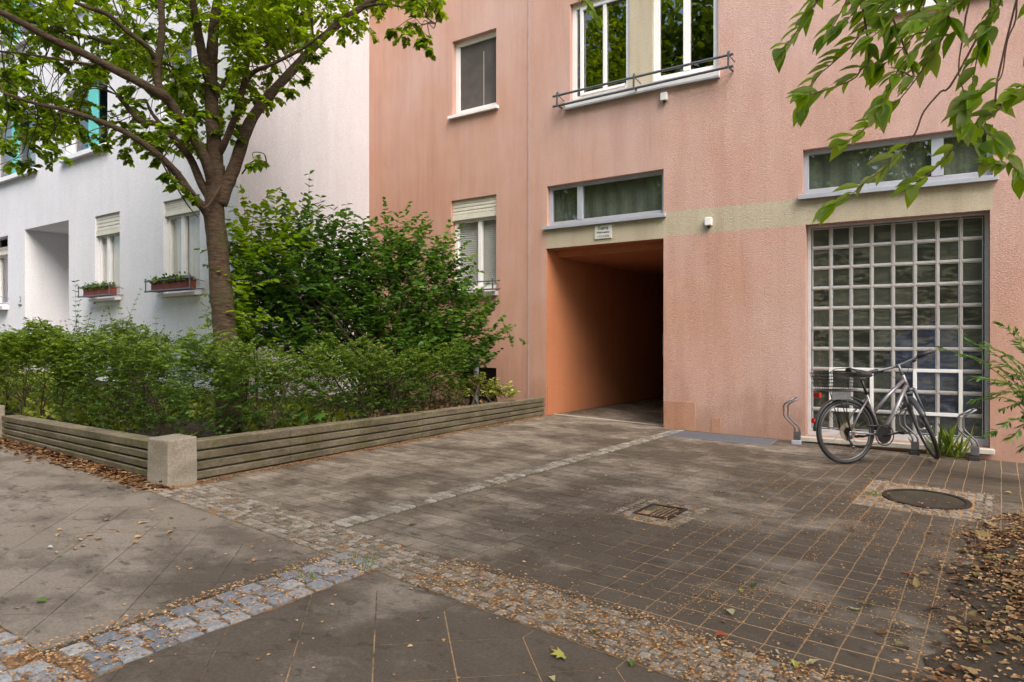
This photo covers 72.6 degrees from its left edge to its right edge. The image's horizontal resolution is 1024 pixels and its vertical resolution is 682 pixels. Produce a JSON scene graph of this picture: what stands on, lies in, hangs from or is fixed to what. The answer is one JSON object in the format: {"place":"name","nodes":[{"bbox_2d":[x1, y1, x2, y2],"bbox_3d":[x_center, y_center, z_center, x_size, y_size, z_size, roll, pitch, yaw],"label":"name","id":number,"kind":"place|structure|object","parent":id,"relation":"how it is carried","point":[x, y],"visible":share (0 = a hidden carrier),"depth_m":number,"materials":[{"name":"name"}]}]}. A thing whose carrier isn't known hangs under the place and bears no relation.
{"place":"outdoors","nodes":[
{"label":"outdoors","id":0,"kind":"place"},
{"bbox_2d":[0,553,377,681],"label":"granite cobbles","id":1,"kind":"object","parent":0,"point":[211,625],"visible":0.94,"depth_m":2.96,"materials":[{"name":"grey stone"}]},
{"bbox_2d":[0,627,90,681],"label":"leaf crumbs","id":2,"kind":"object","parent":1,"relation":"on","point":[27,658],"visible":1,"depth_m":2.56,"materials":[{"name":"brown plant"}]},
{"bbox_2d":[18,554,372,681],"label":"leaf crumbs","id":3,"kind":"object","parent":1,"relation":"on","point":[155,624],"visible":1,"depth_m":3.00,"materials":[{"name":"brown plant"}]},
{"bbox_2d":[277,567,321,583],"bbox_3d":[-1.088,1.185,3.544,0.217,0.055,0.153,0,0,6],"label":"grass tuft","id":4,"kind":"object","parent":1,"relation":"on","point":[311,575],"visible":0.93,"depth_m":3.53,"materials":[{"name":"green plant"}]},
{"bbox_2d":[1,381,487,437],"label":"garden soil","id":5,"kind":"structure","parent":0,"point":[192,427],"depth_m":7.89,"materials":[{"name":"brown soil"}]},
{"bbox_2d":[0,280,245,435],"bbox_3d":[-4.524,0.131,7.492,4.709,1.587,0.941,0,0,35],"label":"hedge","id":6,"kind":"object","parent":5,"relation":"on","point":[141,366],"visible":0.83,"depth_m":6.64,"materials":[{"name":"green plant"}]},
{"bbox_2d":[0,370,405,435],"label":"ground cover","id":7,"kind":"object","parent":5,"relation":"on","point":[30,408],"visible":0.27,"depth_m":8.06,"materials":[{"name":"green plant"}]},
{"bbox_2d":[0,0,448,435],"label":"cherry tree","id":8,"kind":"object","parent":5,"relation":"on","point":[273,32],"visible":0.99,"depth_m":7.18,"materials":[{"name":"green plant"}]},
{"bbox_2d":[194,184,316,404],"bbox_3d":[-2.943,-0.504,8.048,1.270,2.601,1.785,0,0,-19],"label":"shrub","id":9,"kind":"object","parent":5,"relation":"on","point":[237,230],"visible":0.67,"depth_m":7.74,"materials":[{"name":"green plant"}]},
{"bbox_2d":[216,383,326,428],"bbox_3d":[-2.297,0.615,6.710,0.190,0.440,1.116,0,0,42],"label":"maple sapling","id":10,"kind":"object","parent":5,"relation":"on","point":[303,417],"visible":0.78,"depth_m":6.67,"materials":[{"name":"green plant"}]},
{"bbox_2d":[170,327,470,434],"bbox_3d":[-1.802,0.408,7.842,1.050,1.079,4.012,0,0,27],"label":"hedge","id":11,"kind":"object","parent":5,"relation":"on","point":[276,375],"visible":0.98,"depth_m":7.26,"materials":[{"name":"green plant"}]},
{"bbox_2d":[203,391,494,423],"bbox_3d":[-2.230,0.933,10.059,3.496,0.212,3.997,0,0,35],"label":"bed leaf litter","id":12,"kind":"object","parent":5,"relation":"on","point":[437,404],"visible":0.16,"depth_m":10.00,"materials":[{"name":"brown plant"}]},
{"bbox_2d":[209,170,525,406],"bbox_3d":[-1.794,-0.622,9.261,1.659,2.970,4.330,0,0,44],"label":"shrub","id":13,"kind":"object","parent":5,"relation":"on","point":[328,300],"visible":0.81,"depth_m":8.94,"materials":[{"name":"green plant"}]},
{"bbox_2d":[474,358,479,404],"bbox_3d":[-0.523,0.650,10.200,0.094,0.800,0.096,0,0,35],"label":"pipe post","id":14,"kind":"object","parent":5,"relation":"on","point":[475,378],"visible":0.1,"depth_m":10.17,"materials":[{"name":"grey metal"}]},
{"bbox_2d":[441,371,520,405],"bbox_3d":[-0.451,0.699,10.105,1.123,0.533,0.621,0,0,16],"label":"shrub","id":15,"kind":"object","parent":5,"relation":"on","point":[489,389],"visible":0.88,"depth_m":10.04,"materials":[{"name":"green plant"}]},
{"bbox_2d":[0,444,684,681],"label":"sidewalk","id":16,"kind":"structure","parent":0,"point":[49,499],"depth_m":3.20,"materials":[{"name":"grey concrete"}]},
{"bbox_2d":[0,405,4,436],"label":"concrete post","id":17,"kind":"object","parent":16,"relation":"on","point":[2,410],"visible":0.48,"depth_m":7.46,"materials":[{"name":"beige concrete"}]},
{"bbox_2d":[36,597,45,600],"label":"fallen leaf","id":18,"kind":"object","parent":16,"relation":"on","point":[42,599],"visible":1,"depth_m":3.18,"materials":[{"name":"green plant"}]},
{"bbox_2d":[1,415,151,476],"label":"retaining wall","id":19,"kind":"structure","parent":16,"relation":"on","point":[126,451],"depth_m":6.37,"materials":[{"name":"wood"}]},
{"bbox_2d":[0,437,179,491],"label":"leaf litter","id":20,"kind":"object","parent":16,"relation":"on","point":[101,467],"visible":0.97,"depth_m":6.16,"materials":[{"name":"brown plant"}]},
{"bbox_2d":[31,509,256,566],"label":"leaf crumbs","id":21,"kind":"object","parent":16,"relation":"on","point":[139,522],"visible":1,"depth_m":4.17,"materials":[{"name":"brown plant"}]},
{"bbox_2d":[16,453,1023,681],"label":"leaf crumbs","id":22,"kind":"object","parent":16,"relation":"on","point":[409,645],"visible":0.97,"depth_m":3.68,"materials":[{"name":"brown plant"}]},
{"bbox_2d":[551,647,566,658],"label":"fallen leaf","id":23,"kind":"object","parent":16,"relation":"on","point":[559,653],"visible":1,"depth_m":2.77,"materials":[{"name":"yellow plant"}]},
{"bbox_2d":[629,660,636,666],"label":"fallen leaf","id":24,"kind":"object","parent":16,"relation":"on","point":[631,662],"visible":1,"depth_m":2.71,"materials":[{"name":"green plant"}]},
{"bbox_2d":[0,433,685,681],"bbox_3d":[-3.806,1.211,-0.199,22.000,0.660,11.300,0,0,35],"label":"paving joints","id":25,"kind":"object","parent":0,"point":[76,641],"visible":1,"depth_m":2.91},
{"bbox_2d":[88,468,845,681],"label":"cobble strip","id":26,"kind":"object","parent":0,"point":[281,528],"visible":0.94,"depth_m":3.46,"materials":[{"name":"grey stone"}]},
{"bbox_2d":[147,434,196,487],"bbox_3d":[-2.727,0.999,5.588,0.323,0.466,0.249,0,0,35],"label":"concrete post","id":27,"kind":"object","parent":26,"relation":"on","point":[172,459],"visible":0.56,"depth_m":5.50,"materials":[{"name":"beige concrete"}]},
{"bbox_2d":[338,552,375,573],"bbox_3d":[-0.837,1.186,3.761,0.254,0.057,0.237,0,0,35],"label":"grass tuft","id":28,"kind":"object","parent":26,"relation":"on","point":[361,562],"visible":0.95,"depth_m":3.76,"materials":[{"name":"green plant"}]},
{"bbox_2d":[142,482,872,681],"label":"leaf crumbs","id":29,"kind":"object","parent":26,"relation":"on","point":[534,598],"visible":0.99,"depth_m":3.23,"materials":[{"name":"brown plant"}]},
{"bbox_2d":[403,558,865,681],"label":"leaf crumbs","id":30,"kind":"object","parent":26,"relation":"on","point":[655,641],"visible":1,"depth_m":2.99,"materials":[{"name":"brown plant"}]},
{"bbox_2d":[577,0,1023,224],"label":"street tree","id":31,"kind":"object","parent":26,"relation":"on","point":[963,105],"visible":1,"depth_m":2.38,"materials":[{"name":"green plant"}]},
{"bbox_2d":[206,396,1023,681],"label":"courtyard","id":32,"kind":"structure","parent":0,"point":[649,510],"depth_m":4.25,"materials":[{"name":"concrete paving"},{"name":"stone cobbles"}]},
{"bbox_2d":[197,397,1023,681],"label":"paving stones","id":33,"kind":"object","parent":32,"relation":"on","point":[543,440],"visible":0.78,"depth_m":4.82,"materials":[{"name":"concrete"}]},
{"bbox_2d":[197,415,543,483],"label":"leaf crumbs","id":34,"kind":"object","parent":33,"relation":"on","point":[387,445],"visible":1,"depth_m":7.25,"materials":[{"name":"brown plant"}]},
{"bbox_2d":[197,397,544,480],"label":"retaining wall","id":35,"kind":"structure","parent":33,"relation":"on","point":[224,454],"depth_m":7.00,"materials":[{"name":"wood"}]},
{"bbox_2d":[605,496,715,525],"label":"leaf crumbs","id":36,"kind":"object","parent":33,"relation":"on","point":[657,503],"visible":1,"depth_m":5.07,"materials":[{"name":"brown plant"}]},
{"bbox_2d":[331,429,993,526],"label":"sett rows","id":37,"kind":"object","parent":33,"relation":"on","point":[391,510],"visible":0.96,"depth_m":5.42,"materials":[{"name":"grey stone"}]},
{"bbox_2d":[862,488,887,496],"bbox_3d":[3.010,1.247,5.769,0.192,0.055,0.281,0,0,35],"label":"grass tuft","id":38,"kind":"object","parent":37,"relation":"on","point":[876,494],"visible":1,"depth_m":5.72,"materials":[{"name":"green plant"}]},
{"bbox_2d":[715,630,727,636],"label":"fallen leaf","id":39,"kind":"object","parent":33,"relation":"on","point":[721,633],"visible":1,"depth_m":2.98,"materials":[{"name":"plant"}]},
{"bbox_2d":[726,608,734,614],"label":"fallen leaf","id":40,"kind":"object","parent":33,"relation":"on","point":[731,610],"visible":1,"depth_m":3.23,"materials":[{"name":"beige plant"}]},
{"bbox_2d":[475,466,1005,656],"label":"leaf crumbs","id":41,"kind":"object","parent":33,"relation":"on","point":[810,600],"visible":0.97,"depth_m":3.69,"materials":[{"name":"brown plant"}]},
{"bbox_2d":[783,397,801,444],"bbox_3d":[3.380,0.962,8.414,0.210,0.574,0.070,0,0,31],"label":"wheel rack","id":42,"kind":"object","parent":33,"relation":"on","point":[797,436],"visible":1,"depth_m":8.39,"materials":[{"name":"metal"}]},
{"bbox_2d":[792,659,800,666],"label":"fallen leaf","id":43,"kind":"object","parent":33,"relation":"on","point":[794,662],"visible":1,"depth_m":2.73,"materials":[{"name":"yellow plant"}]},
{"bbox_2d":[806,659,820,663],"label":"fallen leaf","id":44,"kind":"object","parent":33,"relation":"on","point":[811,660],"visible":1,"depth_m":2.76,"materials":[{"name":"beige plant"}]},
{"bbox_2d":[656,506,986,662],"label":"leaf crumbs","id":45,"kind":"object","parent":33,"relation":"on","point":[838,587],"visible":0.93,"depth_m":3.56,"materials":[{"name":"brown plant"}]},
{"bbox_2d":[810,349,939,463],"bbox_3d":[3.795,0.675,7.286,1.552,1.168,0.620,0,-2,-12],"label":"bicycle","id":46,"kind":"object","parent":33,"relation":"on","point":[847,429],"visible":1,"depth_m":7.16,"materials":[{"name":"metal"}]},
{"bbox_2d":[877,628,886,632],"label":"fallen leaf","id":47,"kind":"object","parent":33,"relation":"on","point":[881,630],"visible":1,"depth_m":3.05,"materials":[{"name":"brown plant"}]},
{"bbox_2d":[898,405,919,455],"bbox_3d":[4.464,0.998,7.834,0.210,0.574,0.070,0,0,31],"label":"wheel rack","id":48,"kind":"object","parent":33,"relation":"on","point":[914,446],"visible":0.91,"depth_m":7.81,"materials":[{"name":"metal"}]},
{"bbox_2d":[848,479,998,522],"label":"leaf crumbs","id":49,"kind":"object","parent":33,"relation":"on","point":[928,509],"visible":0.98,"depth_m":5.53,"materials":[{"name":"brown plant"}]},
{"bbox_2d":[908,422,973,458],"bbox_3d":[4.776,1.080,7.620,0.639,0.410,0.488,0,0,3],"label":"grass tuft","id":50,"kind":"object","parent":33,"relation":"on","point":[947,439],"visible":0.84,"depth_m":7.60,"materials":[{"name":"green plant"}]},
{"bbox_2d":[957,408,979,461],"bbox_3d":[4.953,1.015,7.560,0.210,0.574,0.070,0,0,31],"label":"wheel rack","id":51,"kind":"object","parent":33,"relation":"on","point":[974,453],"visible":0.94,"depth_m":7.54,"materials":[{"name":"metal"}]},
{"bbox_2d":[557,414,663,425],"bbox_3d":[1.412,1.188,10.254,1.905,0.125,0.045,0,0,35],"label":"kerb strip","id":52,"kind":"object","parent":32,"relation":"on","point":[610,419],"visible":0.21,"depth_m":10.24,"materials":[{"name":"stone"}]},
{"bbox_2d":[632,503,687,519],"bbox_3d":[1.077,1.254,5.066,0.280,0.041,0.360,0,0,35],"label":"drain grate","id":53,"kind":"object","parent":32,"relation":"on","point":[671,516],"visible":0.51,"depth_m":5.04,"materials":[{"name":"metal"}]},
{"bbox_2d":[661,430,776,444],"bbox_3d":[2.575,1.233,8.732,1.338,0.099,0.586,0,0,29],"label":"light well grating","id":54,"kind":"object","parent":32,"relation":"on","point":[720,437],"visible":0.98,"depth_m":8.69,"materials":[{"name":"metal"}]},
{"bbox_2d":[882,488,971,509],"bbox_3d":[3.361,1.290,5.656,0.630,0.049,0.706,0,0,35],"label":"manhole cover","id":55,"kind":"object","parent":32,"relation":"on","point":[913,498],"visible":0.88,"depth_m":5.62,"materials":[{"name":"metal"}]},
{"bbox_2d":[935,321,1023,453],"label":"leafy shrub","id":56,"kind":"object","parent":32,"relation":"on","point":[1004,383],"visible":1,"depth_m":6.17,"materials":[{"name":"green plant"}]},
{"bbox_2d":[911,326,983,437],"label":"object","id":57,"kind":"object","parent":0,"point":[983,391],"visible":0.02,"depth_m":8.01,"materials":[{"name":"grey metal"}]},
{"bbox_2d":[924,532,1023,681],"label":"bare soil","id":58,"kind":"structure","parent":0,"point":[988,671],"depth_m":3.08,"materials":[{"name":"brown soil"}]},
{"bbox_2d":[842,500,1023,681],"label":"leaf litter","id":59,"kind":"object","parent":58,"relation":"on","point":[917,583],"visible":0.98,"depth_m":3.52,"materials":[{"name":"brown plant"}]},
{"bbox_2d":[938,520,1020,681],"bbox_3d":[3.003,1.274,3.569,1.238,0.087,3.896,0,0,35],"label":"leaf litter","id":60,"kind":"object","parent":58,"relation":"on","point":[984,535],"visible":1,"depth_m":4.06,"materials":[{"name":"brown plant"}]},
{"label":"ground","id":61,"kind":"structure","parent":0,"visible":0},
{"bbox_2d":[0,0,368,398],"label":"apartment building","id":62,"kind":"structure","parent":61,"relation":"on","point":[89,216],"depth_m":12.48,"materials":[{"name":"white paint"}]},
{"bbox_2d":[0,246,8,309],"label":"window","id":63,"kind":"structure","parent":62,"relation":"in","point":[4,250],"depth_m":16.36,"materials":[{"name":"white glass"}]},
{"bbox_2d":[0,0,35,56],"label":"window","id":64,"kind":"structure","parent":62,"relation":"in","point":[23,29],"depth_m":15.46,"materials":[{"name":"white glass"}]},
{"bbox_2d":[0,115,37,183],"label":"window","id":65,"kind":"structure","parent":62,"relation":"in","point":[23,156],"depth_m":15.58,"materials":[{"name":"white glass"}]},
{"bbox_2d":[58,81,109,163],"bbox_3d":[-8.227,-4.270,13.512,1.949,1.402,0.280,0,0,35],"label":"window","id":66,"kind":"structure","parent":62,"relation":"in","point":[93,94],"depth_m":13.38,"materials":[{"name":"teal glass"}]},
{"bbox_2d":[79,280,118,297],"bbox_3d":[-7.636,-0.970,12.880,1.066,0.296,0.294,0,0,35],"label":"flower box","id":67,"kind":"object","parent":62,"relation":"attached to","point":[93,290],"visible":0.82,"depth_m":12.76,"materials":[{"name":"plastic"}]},
{"bbox_2d":[88,212,120,301],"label":"window","id":68,"kind":"structure","parent":62,"relation":"in","point":[108,226],"depth_m":13.11,"materials":[{"name":"white glass"}]},
{"bbox_2d":[147,271,196,291],"bbox_3d":[-5.573,-0.976,11.431,1.221,0.307,0.294,0,0,35],"label":"flower box","id":69,"kind":"object","parent":62,"relation":"attached to","point":[179,282],"visible":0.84,"depth_m":11.33,"materials":[{"name":"plastic"}]},
{"bbox_2d":[151,42,192,132],"bbox_3d":[-5.523,-4.270,11.791,1.196,1.402,0.572,0,0,35],"label":"window","id":70,"kind":"structure","parent":62,"relation":"in","point":[153,129],"depth_m":11.80,"materials":[{"name":"white glass"}]},
{"bbox_2d":[156,195,200,296],"bbox_3d":[-5.459,-1.555,11.563,1.190,1.629,0.272,0,0,35],"label":"window","id":71,"kind":"structure","parent":62,"relation":"in","point":[183,225],"depth_m":11.65,"materials":[{"name":"white glass"}]},
{"bbox_2d":[369,0,1023,462],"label":"apartment building","id":72,"kind":"structure","parent":61,"relation":"on","point":[529,144],"depth_m":9.26,"materials":[{"name":"pink paint"}]},
{"bbox_2d":[447,31,498,119],"bbox_3d":[-0.601,-4.371,11.475,1.017,1.309,0.230,0,0,35],"label":"window","id":73,"kind":"structure","parent":72,"relation":"in","point":[469,53],"depth_m":11.56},
{"bbox_2d":[453,195,497,295],"bbox_3d":[-0.609,-1.542,11.488,1.006,1.627,0.263,0,0,35],"label":"window","id":74,"kind":"structure","parent":72,"relation":"in","point":[479,211],"depth_m":11.51,"materials":[{"name":"white glass"}]},
{"bbox_2d":[573,0,628,99],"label":"window","id":75,"kind":"structure","parent":72,"relation":"in","point":[600,55],"depth_m":10.20,"materials":[{"name":"white glass"}]},
{"bbox_2d":[595,224,611,238],"bbox_3d":[1.317,-1.577,10.059,0.274,0.195,0.017,0,0,35],"label":"address sign","id":76,"kind":"object","parent":72,"relation":"attached to","point":[603,231],"visible":1,"depth_m":10.05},
{"bbox_2d":[542,170,665,229],"bbox_3d":[1.339,-2.025,10.138,1.971,0.668,0.252,0,0,35],"label":"window","id":77,"kind":"structure","parent":72,"relation":"in","point":[590,202],"depth_m":10.19,"materials":[{"name":"glass"}]},
{"bbox_2d":[660,92,667,102],"bbox_3d":[2.075,-3.315,9.497,0.090,0.135,0.069,0,0,35],"label":"wall lamp","id":78,"kind":"object","parent":72,"relation":"attached to","point":[663,97],"visible":1,"depth_m":9.47,"materials":[{"name":"white plastic"}]},
{"bbox_2d":[654,0,717,80],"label":"window","id":79,"kind":"structure","parent":72,"relation":"in","point":[685,31],"depth_m":9.46,"materials":[{"name":"white glass"}]},
{"bbox_2d":[704,217,711,227],"bbox_3d":[2.590,-1.559,9.184,0.090,0.135,0.069,0,0,31],"label":"wall lamp","id":80,"kind":"object","parent":72,"relation":"attached to","point":[708,222],"visible":1,"depth_m":9.16,"materials":[{"name":"white plastic"}]},
{"bbox_2d":[807,212,988,445],"bbox_3d":[4.513,-0.131,8.252,1.881,2.608,0.052,0,0,31],"label":"glass block window","id":81,"kind":"structure","parent":72,"relation":"in","point":[862,279],"depth_m":8.20,"materials":[{"name":"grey glass"}]},
{"bbox_2d":[798,126,998,199],"bbox_3d":[4.453,-2.053,8.157,2.028,0.620,0.262,0,0,31],"label":"window","id":82,"kind":"structure","parent":72,"relation":"in","point":[822,177],"depth_m":8.22,"materials":[{"name":"glass"}]},
{"bbox_2d":[878,0,947,14],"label":"window","id":83,"kind":"structure","parent":72,"relation":"in","point":[928,3],"depth_m":7.93,"materials":[{"name":"white glass"}]}
]}

